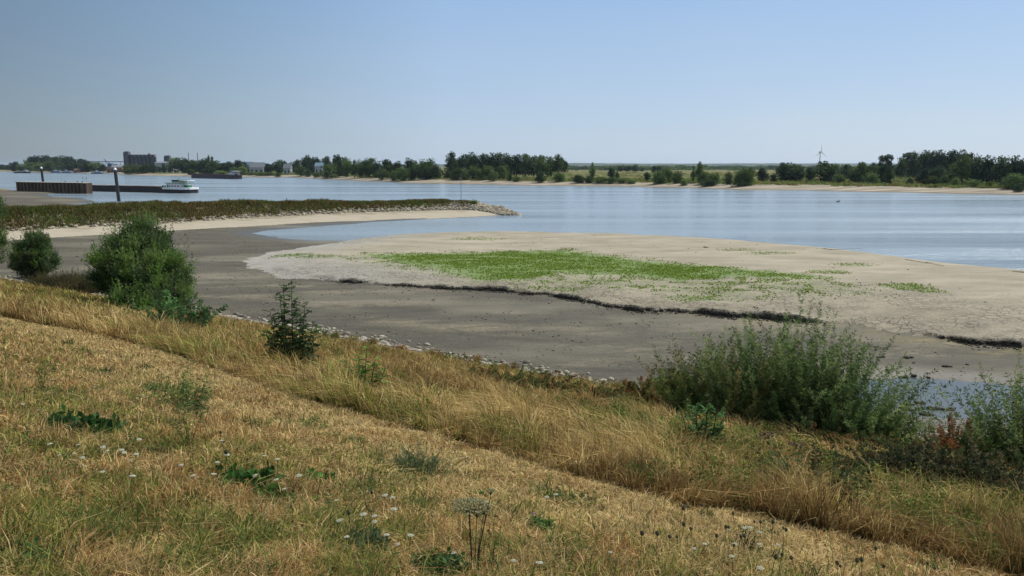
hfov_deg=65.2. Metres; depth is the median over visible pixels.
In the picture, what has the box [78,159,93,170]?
tree
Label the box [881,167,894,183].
tree
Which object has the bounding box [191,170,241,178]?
barge
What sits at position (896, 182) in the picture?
scrub
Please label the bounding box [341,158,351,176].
tree
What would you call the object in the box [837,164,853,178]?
tree
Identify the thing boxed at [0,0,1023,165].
sky
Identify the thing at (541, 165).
tree
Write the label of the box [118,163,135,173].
tree
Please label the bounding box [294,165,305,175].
tree
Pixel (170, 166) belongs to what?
tree
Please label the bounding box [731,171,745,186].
tree
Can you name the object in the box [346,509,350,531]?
wild carrot
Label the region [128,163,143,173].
tree
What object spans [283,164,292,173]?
house
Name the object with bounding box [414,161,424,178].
tree
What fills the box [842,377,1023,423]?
puddle
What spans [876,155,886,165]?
tree
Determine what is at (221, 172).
bush
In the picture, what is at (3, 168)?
background wood
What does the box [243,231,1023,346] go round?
sand bar
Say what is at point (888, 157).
tree
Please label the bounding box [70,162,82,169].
tree
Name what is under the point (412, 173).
tree
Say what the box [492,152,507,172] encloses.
tree
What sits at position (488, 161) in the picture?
tree
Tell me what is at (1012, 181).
bush
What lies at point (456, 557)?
weed rosette
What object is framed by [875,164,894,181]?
tree
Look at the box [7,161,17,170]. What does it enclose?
tree
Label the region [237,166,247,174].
tree
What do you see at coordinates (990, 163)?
tree
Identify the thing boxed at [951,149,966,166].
tree
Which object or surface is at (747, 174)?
tree
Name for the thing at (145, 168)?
tree
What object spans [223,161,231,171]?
tree
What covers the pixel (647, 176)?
tree
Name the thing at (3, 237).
willow bush
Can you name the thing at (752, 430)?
leafy growth
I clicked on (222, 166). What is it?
tree
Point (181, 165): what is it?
tree
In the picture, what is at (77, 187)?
sheet pile pier
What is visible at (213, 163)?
tree
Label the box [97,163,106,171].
tree
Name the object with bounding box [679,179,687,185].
bush
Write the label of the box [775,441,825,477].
leafy weed
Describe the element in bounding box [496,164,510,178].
tree
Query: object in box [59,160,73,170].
tree
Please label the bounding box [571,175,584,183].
bush
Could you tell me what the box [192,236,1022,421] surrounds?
mud crumbs
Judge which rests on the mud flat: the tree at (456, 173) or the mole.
the mole
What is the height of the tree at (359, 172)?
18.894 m
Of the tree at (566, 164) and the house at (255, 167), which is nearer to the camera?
the tree at (566, 164)
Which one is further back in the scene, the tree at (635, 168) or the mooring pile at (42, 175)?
the tree at (635, 168)
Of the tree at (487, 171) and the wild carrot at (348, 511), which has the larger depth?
the tree at (487, 171)
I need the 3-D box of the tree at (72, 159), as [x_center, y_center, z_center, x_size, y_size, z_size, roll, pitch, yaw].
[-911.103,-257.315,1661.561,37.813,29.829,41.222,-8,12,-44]
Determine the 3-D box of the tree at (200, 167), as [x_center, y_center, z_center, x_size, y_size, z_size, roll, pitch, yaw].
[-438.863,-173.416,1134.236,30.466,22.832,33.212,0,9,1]
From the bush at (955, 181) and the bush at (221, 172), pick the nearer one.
the bush at (955, 181)
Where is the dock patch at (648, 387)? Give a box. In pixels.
[578,364,703,407]
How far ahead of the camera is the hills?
8481.16 m
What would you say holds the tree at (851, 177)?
on the bank at (963, 190)
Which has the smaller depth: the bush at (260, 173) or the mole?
the mole
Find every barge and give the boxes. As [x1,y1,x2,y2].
[61,178,198,192]
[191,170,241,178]
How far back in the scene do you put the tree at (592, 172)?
577.84 m
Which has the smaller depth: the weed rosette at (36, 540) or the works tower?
the weed rosette at (36, 540)
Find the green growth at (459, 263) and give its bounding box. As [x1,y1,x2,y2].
[268,237,945,301]
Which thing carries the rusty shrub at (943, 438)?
on the embankment
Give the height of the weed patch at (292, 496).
0.235 m
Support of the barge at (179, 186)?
on the river
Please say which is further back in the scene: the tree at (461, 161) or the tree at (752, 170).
the tree at (461, 161)
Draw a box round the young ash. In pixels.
[120,289,230,328]
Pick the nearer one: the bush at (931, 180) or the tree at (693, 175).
the bush at (931, 180)
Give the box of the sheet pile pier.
[16,177,92,193]
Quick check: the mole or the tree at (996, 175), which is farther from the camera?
the tree at (996, 175)
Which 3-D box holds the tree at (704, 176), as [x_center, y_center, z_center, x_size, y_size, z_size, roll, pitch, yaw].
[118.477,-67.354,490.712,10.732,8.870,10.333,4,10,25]
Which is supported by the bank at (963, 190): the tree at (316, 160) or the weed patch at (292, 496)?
the tree at (316, 160)
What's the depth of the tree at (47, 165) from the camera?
1607.28 m
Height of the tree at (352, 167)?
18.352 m
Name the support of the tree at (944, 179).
on the bank at (963, 190)
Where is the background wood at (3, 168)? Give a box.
[0,164,914,177]
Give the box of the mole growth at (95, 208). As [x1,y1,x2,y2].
[0,198,479,230]
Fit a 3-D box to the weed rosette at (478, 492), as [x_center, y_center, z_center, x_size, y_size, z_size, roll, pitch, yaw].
[-0.361,2.103,8.204,0.251,0.106,0.243,0,9,0]
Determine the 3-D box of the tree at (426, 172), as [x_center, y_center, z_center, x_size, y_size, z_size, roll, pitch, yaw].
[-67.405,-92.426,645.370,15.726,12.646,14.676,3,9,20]
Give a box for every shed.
[73,169,82,172]
[314,163,324,174]
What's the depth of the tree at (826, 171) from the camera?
488.14 m
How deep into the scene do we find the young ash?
34.71 m
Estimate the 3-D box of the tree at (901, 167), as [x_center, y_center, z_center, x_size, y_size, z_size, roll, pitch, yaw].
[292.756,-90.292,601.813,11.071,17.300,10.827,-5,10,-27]
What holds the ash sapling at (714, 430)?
on the embankment
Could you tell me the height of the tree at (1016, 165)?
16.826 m
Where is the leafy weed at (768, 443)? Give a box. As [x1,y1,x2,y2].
[756,431,798,472]
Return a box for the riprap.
[4,201,521,230]
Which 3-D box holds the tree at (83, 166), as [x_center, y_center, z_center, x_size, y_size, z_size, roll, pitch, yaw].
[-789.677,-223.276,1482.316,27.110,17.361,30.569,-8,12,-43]
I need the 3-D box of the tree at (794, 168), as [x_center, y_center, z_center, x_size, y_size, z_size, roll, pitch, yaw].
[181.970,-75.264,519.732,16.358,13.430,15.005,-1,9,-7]
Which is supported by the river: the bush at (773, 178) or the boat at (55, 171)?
the boat at (55, 171)
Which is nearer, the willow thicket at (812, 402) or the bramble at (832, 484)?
the bramble at (832, 484)
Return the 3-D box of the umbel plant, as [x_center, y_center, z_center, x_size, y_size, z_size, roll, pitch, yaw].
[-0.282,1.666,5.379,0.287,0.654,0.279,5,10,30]
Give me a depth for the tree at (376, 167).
727.80 m
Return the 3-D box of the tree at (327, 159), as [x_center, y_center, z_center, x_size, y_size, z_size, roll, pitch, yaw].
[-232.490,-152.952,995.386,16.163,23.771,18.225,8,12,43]
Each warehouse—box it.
[107,165,123,172]
[154,162,175,171]
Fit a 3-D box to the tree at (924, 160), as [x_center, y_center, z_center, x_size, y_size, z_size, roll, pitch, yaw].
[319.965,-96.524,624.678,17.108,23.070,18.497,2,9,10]
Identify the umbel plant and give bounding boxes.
[449,488,494,567]
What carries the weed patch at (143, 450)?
on the embankment
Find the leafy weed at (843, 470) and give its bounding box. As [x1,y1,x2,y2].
[829,446,848,487]
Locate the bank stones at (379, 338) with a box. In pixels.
[0,275,978,445]
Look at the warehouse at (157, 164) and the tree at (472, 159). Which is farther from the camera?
the warehouse at (157, 164)
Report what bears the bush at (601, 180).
on the bank at (963, 190)
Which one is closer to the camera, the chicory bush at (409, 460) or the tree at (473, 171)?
the chicory bush at (409, 460)
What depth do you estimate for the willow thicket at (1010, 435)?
21.08 m
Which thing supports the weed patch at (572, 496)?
on the embankment
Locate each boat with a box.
[14,169,30,172]
[50,169,61,172]
[91,170,103,173]
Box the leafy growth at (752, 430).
[32,290,1023,566]
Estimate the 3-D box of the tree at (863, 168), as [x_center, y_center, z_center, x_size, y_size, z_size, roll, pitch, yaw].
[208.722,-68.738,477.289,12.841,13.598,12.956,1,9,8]
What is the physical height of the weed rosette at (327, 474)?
0.152 m
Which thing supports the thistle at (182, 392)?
on the embankment
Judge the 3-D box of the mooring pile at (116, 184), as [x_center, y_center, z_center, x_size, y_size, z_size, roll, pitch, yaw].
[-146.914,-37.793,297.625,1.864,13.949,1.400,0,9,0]
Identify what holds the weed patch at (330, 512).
on the embankment
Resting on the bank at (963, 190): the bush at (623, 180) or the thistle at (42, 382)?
the bush at (623, 180)
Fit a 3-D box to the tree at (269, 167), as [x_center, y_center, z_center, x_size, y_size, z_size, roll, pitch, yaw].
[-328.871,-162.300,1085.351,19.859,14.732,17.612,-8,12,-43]
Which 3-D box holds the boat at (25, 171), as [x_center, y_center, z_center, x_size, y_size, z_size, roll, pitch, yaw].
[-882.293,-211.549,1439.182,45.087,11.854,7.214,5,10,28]
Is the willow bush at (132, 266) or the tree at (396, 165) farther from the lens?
the tree at (396, 165)
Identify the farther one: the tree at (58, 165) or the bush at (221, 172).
the tree at (58, 165)
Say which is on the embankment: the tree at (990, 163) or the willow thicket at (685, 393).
the willow thicket at (685, 393)
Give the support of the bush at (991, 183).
on the bank at (963, 190)
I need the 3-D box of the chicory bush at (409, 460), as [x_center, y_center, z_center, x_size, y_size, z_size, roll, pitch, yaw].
[-1.019,1.886,9.006,1.219,0.547,0.961,0,9,0]
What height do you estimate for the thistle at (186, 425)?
0.768 m
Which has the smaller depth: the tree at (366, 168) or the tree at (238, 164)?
the tree at (366, 168)
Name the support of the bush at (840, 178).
on the bank at (963, 190)
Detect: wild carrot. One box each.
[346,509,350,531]
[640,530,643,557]
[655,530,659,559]
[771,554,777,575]
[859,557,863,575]
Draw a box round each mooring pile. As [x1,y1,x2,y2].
[40,167,43,181]
[113,167,120,200]
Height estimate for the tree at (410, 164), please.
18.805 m
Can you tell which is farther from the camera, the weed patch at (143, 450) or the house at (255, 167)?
the house at (255, 167)
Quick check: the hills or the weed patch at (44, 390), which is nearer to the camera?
the weed patch at (44, 390)
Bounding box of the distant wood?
[567,164,1011,170]
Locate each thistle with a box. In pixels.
[25,350,58,393]
[139,359,212,412]
[149,379,215,449]
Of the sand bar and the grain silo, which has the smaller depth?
the sand bar
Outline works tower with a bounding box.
[164,155,170,161]
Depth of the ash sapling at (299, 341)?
21.50 m
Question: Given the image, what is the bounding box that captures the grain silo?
[123,151,156,167]
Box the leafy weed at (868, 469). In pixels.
[846,458,875,502]
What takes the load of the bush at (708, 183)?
on the bank at (963, 190)
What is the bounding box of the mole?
[0,202,496,239]
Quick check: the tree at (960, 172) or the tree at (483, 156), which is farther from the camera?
the tree at (483, 156)
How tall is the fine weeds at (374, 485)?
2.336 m
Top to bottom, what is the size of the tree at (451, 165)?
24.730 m
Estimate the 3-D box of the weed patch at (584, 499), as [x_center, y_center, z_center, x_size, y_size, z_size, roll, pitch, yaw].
[0.718,2.309,8.613,0.629,0.189,0.572,0,9,0]
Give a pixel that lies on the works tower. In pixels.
(166, 157)
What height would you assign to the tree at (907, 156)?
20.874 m
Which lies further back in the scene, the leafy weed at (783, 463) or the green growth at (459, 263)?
the green growth at (459, 263)
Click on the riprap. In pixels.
(493, 209)
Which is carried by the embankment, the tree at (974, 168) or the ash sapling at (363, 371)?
the ash sapling at (363, 371)
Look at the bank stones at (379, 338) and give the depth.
55.50 m
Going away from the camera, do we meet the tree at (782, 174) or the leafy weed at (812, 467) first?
the leafy weed at (812, 467)
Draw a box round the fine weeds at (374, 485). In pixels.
[0,339,953,575]
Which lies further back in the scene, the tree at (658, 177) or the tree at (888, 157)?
the tree at (888, 157)
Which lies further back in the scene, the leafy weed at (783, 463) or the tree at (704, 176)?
the tree at (704, 176)
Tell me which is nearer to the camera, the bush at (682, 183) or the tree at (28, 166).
the bush at (682, 183)
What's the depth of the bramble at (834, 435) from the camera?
21.33 m
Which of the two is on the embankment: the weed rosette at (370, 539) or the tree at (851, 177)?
the weed rosette at (370, 539)
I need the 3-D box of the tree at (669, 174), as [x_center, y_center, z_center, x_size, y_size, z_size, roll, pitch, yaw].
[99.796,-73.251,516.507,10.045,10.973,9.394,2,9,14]
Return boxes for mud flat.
[0,190,1023,438]
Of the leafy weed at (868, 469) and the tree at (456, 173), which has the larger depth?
the tree at (456, 173)
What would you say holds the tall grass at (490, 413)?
on the embankment
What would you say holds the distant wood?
on the bank at (963, 190)
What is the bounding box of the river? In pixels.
[0,172,1023,269]
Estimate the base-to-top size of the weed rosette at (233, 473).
0.263 m
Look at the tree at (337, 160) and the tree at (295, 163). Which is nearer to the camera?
the tree at (337, 160)
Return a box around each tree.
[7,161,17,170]
[14,163,23,170]
[22,162,34,170]
[27,155,41,169]
[33,162,46,171]
[37,155,55,170]
[41,161,56,170]
[48,155,63,163]
[50,161,64,170]
[54,156,71,170]
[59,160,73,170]
[63,157,77,162]
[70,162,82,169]
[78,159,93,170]
[79,163,89,171]
[87,161,100,170]
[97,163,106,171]
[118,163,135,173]
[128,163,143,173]
[139,163,149,173]
[149,164,157,172]
[160,163,167,172]
[165,156,179,172]
[173,157,190,172]
[183,160,197,172]
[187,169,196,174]
[193,158,209,172]
[205,160,222,169]
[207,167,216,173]
[218,163,227,170]
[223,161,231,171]
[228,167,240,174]
[232,160,248,169]
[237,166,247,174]
[264,163,274,171]
[270,160,286,172]
[292,159,299,171]
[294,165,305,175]
[299,154,310,170]
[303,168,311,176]
[308,157,314,173]
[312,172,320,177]
[313,156,320,170]
[317,163,341,178]
[320,156,331,164]
[329,154,347,175]
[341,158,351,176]
[347,159,356,177]
[354,159,366,176]
[356,157,376,176]
[370,160,382,177]
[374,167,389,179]
[380,159,395,175]
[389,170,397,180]
[390,160,402,173]
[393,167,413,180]
[403,157,416,173]
[408,167,417,180]
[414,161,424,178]
[418,158,435,174]
[419,166,437,179]
[431,163,443,177]
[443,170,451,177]
[444,151,459,172]
[449,168,463,179]
[454,155,466,176]
[460,167,470,179]
[464,151,483,170]
[467,165,478,179]
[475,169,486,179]
[476,153,487,176]
[479,164,494,179]
[480,152,495,171]
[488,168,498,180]
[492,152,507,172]
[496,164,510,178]
[503,152,514,175]
[508,153,523,175]
[516,153,532,176]
[525,155,536,176]
[530,155,551,176]
[534,171,546,182]
[544,156,558,176]
[549,153,565,173]
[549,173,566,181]
[561,158,568,172]
[588,162,595,176]
[607,168,616,176]
[623,166,630,170]
[630,164,640,170]
[644,172,651,180]
[651,170,668,183]
[662,166,673,181]
[670,171,683,182]
[690,165,696,180]
[694,161,704,177]
[696,171,709,183]
[708,172,721,183]
[722,171,732,184]
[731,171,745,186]
[738,168,755,185]
[749,166,755,181]
[754,168,769,180]
[773,162,792,180]
[782,162,804,180]
[793,167,807,180]
[804,167,816,180]
[810,161,844,181]
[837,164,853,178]
[845,167,859,181]
[849,161,874,181]
[862,172,880,183]
[869,162,878,173]
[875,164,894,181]
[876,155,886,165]
[881,154,895,172]
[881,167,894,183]
[894,156,908,177]
[902,152,911,176]
[905,151,923,176]
[913,168,931,183]
[915,149,932,175]
[920,150,941,172]
[928,165,953,183]
[932,149,949,168]
[938,149,960,167]
[940,174,949,184]
[944,164,955,180]
[949,155,971,183]
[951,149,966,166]
[962,152,978,165]
[964,155,989,182]
[977,155,999,181]
[987,155,1015,183]
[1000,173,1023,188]
[1004,155,1023,176]
[1016,158,1023,175]
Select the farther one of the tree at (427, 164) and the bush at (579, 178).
the tree at (427, 164)
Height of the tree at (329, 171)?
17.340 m
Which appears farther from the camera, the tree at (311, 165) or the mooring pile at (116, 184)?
the tree at (311, 165)
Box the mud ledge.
[337,279,1023,349]
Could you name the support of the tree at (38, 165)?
on the bank at (963, 190)
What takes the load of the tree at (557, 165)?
on the bank at (963, 190)
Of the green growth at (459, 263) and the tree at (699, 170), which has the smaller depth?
the green growth at (459, 263)
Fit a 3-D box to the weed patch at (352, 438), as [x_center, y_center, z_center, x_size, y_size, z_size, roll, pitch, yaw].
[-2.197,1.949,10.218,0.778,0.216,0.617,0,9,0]
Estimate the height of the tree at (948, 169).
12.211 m
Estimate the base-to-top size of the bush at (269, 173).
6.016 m
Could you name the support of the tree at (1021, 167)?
on the bank at (963, 190)
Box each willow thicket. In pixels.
[634,322,811,425]
[686,289,957,448]
[932,350,1023,471]
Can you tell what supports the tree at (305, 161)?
on the bank at (963, 190)
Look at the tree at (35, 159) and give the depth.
1760.95 m
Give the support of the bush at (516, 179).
on the bank at (963, 190)
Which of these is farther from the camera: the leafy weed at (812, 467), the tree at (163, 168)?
the tree at (163, 168)
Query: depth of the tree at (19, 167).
1723.22 m
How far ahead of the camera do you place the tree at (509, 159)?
728.16 m
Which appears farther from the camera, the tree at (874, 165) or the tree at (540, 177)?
the tree at (540, 177)
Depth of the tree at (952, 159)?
601.10 m
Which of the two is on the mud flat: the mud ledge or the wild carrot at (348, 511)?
the mud ledge
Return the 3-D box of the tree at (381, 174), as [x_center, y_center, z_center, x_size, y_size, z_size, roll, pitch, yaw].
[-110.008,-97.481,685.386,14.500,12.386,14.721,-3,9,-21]
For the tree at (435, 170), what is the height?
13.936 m
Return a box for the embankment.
[0,279,1008,575]
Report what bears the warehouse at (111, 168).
on the bank at (963, 190)
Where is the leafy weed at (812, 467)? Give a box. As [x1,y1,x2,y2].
[805,435,826,482]
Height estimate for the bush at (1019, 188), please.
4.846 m
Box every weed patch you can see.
[22,382,86,399]
[93,433,158,458]
[208,511,239,537]
[262,493,350,515]
[272,410,328,430]
[312,502,364,525]
[315,430,369,444]
[380,469,427,483]
[522,483,600,507]
[557,491,606,511]
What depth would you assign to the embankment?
10.68 m
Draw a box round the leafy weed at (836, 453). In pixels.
[813,450,841,486]
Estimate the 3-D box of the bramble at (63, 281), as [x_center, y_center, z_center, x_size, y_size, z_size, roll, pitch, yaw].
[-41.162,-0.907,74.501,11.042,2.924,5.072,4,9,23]
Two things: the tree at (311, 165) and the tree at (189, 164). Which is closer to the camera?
the tree at (311, 165)
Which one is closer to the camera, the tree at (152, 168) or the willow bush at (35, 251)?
the willow bush at (35, 251)
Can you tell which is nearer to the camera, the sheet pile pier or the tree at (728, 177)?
the sheet pile pier
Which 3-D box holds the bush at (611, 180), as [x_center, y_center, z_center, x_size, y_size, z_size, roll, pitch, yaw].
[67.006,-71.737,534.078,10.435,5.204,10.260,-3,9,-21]
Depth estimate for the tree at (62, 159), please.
1692.96 m
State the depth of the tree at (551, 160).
701.34 m
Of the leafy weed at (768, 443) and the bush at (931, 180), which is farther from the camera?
the bush at (931, 180)
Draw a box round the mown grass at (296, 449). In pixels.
[0,315,1021,575]
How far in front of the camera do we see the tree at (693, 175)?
512.87 m
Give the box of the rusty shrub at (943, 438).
[918,411,986,454]
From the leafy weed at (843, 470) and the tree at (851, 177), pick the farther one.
the tree at (851, 177)
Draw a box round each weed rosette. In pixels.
[0,535,64,573]
[44,403,127,435]
[200,460,290,488]
[249,482,296,501]
[297,467,337,483]
[319,524,391,557]
[405,546,478,575]
[466,487,488,497]
[518,514,555,531]
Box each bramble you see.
[21,266,100,296]
[461,357,629,402]
[746,465,884,518]
[779,420,967,460]
[812,430,1023,503]
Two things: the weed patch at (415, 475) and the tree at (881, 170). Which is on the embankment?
the weed patch at (415, 475)
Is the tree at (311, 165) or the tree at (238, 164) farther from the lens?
the tree at (238, 164)
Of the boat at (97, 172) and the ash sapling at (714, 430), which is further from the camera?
the boat at (97, 172)
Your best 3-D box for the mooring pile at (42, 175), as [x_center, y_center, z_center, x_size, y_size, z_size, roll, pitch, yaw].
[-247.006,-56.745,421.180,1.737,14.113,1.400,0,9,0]
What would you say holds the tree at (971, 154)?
on the bank at (963, 190)
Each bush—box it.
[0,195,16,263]
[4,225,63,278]
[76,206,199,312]
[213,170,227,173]
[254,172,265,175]
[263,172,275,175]
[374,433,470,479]
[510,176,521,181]
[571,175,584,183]
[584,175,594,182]
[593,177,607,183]
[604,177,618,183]
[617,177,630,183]
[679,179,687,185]
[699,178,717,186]
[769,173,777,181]
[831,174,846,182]
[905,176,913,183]
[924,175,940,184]
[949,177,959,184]
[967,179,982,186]
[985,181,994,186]
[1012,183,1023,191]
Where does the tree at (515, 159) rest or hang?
on the bank at (963, 190)
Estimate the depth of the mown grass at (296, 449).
7.43 m
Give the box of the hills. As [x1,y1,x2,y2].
[405,163,1023,166]
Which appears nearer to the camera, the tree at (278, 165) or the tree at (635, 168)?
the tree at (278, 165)
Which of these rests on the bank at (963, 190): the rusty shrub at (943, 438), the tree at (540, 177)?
the tree at (540, 177)
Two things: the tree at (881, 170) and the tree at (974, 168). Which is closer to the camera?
the tree at (974, 168)
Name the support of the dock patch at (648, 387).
on the embankment
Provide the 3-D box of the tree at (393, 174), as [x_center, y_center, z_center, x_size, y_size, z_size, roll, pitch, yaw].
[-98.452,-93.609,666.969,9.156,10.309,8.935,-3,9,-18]
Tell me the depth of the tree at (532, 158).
708.10 m
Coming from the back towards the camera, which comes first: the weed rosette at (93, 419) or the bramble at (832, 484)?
the bramble at (832, 484)
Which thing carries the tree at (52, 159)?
on the bank at (963, 190)
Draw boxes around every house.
[249,162,265,172]
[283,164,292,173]
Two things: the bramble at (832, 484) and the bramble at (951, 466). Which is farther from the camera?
the bramble at (951, 466)
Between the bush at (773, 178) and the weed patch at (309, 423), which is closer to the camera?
the weed patch at (309, 423)
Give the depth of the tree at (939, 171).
438.63 m
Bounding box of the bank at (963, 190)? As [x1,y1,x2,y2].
[0,166,1023,194]
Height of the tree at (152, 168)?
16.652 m
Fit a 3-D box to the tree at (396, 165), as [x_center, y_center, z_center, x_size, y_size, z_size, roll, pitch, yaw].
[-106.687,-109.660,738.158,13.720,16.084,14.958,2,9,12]
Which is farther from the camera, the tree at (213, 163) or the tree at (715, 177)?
the tree at (213, 163)
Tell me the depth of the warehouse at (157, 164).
1281.67 m
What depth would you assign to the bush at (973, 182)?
399.91 m
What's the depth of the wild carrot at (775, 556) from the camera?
6.39 m
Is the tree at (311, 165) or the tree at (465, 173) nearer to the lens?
the tree at (465, 173)
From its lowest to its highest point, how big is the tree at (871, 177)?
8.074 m
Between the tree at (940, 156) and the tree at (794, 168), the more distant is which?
the tree at (940, 156)
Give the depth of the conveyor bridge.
1513.76 m
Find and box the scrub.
[272,170,1015,188]
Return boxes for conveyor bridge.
[79,161,123,165]
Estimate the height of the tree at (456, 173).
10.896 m
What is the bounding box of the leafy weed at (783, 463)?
[773,457,791,480]
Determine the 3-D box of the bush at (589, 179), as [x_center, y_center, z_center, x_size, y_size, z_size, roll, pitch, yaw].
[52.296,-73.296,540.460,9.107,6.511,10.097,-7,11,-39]
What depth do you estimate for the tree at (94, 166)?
1474.81 m
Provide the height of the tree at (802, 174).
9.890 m
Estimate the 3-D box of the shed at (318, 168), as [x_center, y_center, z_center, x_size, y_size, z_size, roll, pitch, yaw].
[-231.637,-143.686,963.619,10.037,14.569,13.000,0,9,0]
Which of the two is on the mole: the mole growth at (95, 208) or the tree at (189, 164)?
the mole growth at (95, 208)
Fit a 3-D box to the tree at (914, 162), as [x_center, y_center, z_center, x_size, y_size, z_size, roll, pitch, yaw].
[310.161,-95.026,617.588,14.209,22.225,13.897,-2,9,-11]
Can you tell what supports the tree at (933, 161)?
on the bank at (963, 190)
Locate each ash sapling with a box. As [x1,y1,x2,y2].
[258,278,321,368]
[326,346,389,390]
[674,401,725,446]
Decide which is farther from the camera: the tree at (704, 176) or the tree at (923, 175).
the tree at (704, 176)
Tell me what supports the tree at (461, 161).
on the bank at (963, 190)
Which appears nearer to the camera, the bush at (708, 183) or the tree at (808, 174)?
the bush at (708, 183)
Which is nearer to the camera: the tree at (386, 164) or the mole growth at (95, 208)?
the mole growth at (95, 208)
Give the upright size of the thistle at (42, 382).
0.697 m
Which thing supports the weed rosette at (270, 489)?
on the embankment
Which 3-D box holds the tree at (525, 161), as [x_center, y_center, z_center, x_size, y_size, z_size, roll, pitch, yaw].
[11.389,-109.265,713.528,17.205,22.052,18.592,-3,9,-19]
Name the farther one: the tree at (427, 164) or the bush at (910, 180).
the tree at (427, 164)
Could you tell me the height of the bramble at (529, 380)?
1.073 m
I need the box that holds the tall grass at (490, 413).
[0,277,1023,575]
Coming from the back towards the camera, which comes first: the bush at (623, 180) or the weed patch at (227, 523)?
the bush at (623, 180)
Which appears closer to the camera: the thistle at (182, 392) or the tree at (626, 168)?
the thistle at (182, 392)
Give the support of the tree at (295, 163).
on the bank at (963, 190)
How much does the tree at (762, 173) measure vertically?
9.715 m
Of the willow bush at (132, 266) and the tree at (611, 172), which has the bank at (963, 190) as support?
the tree at (611, 172)
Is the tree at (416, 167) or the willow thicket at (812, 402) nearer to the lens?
the willow thicket at (812, 402)
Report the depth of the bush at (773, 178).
501.22 m
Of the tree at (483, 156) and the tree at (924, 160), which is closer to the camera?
the tree at (924, 160)
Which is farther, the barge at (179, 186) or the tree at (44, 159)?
the tree at (44, 159)

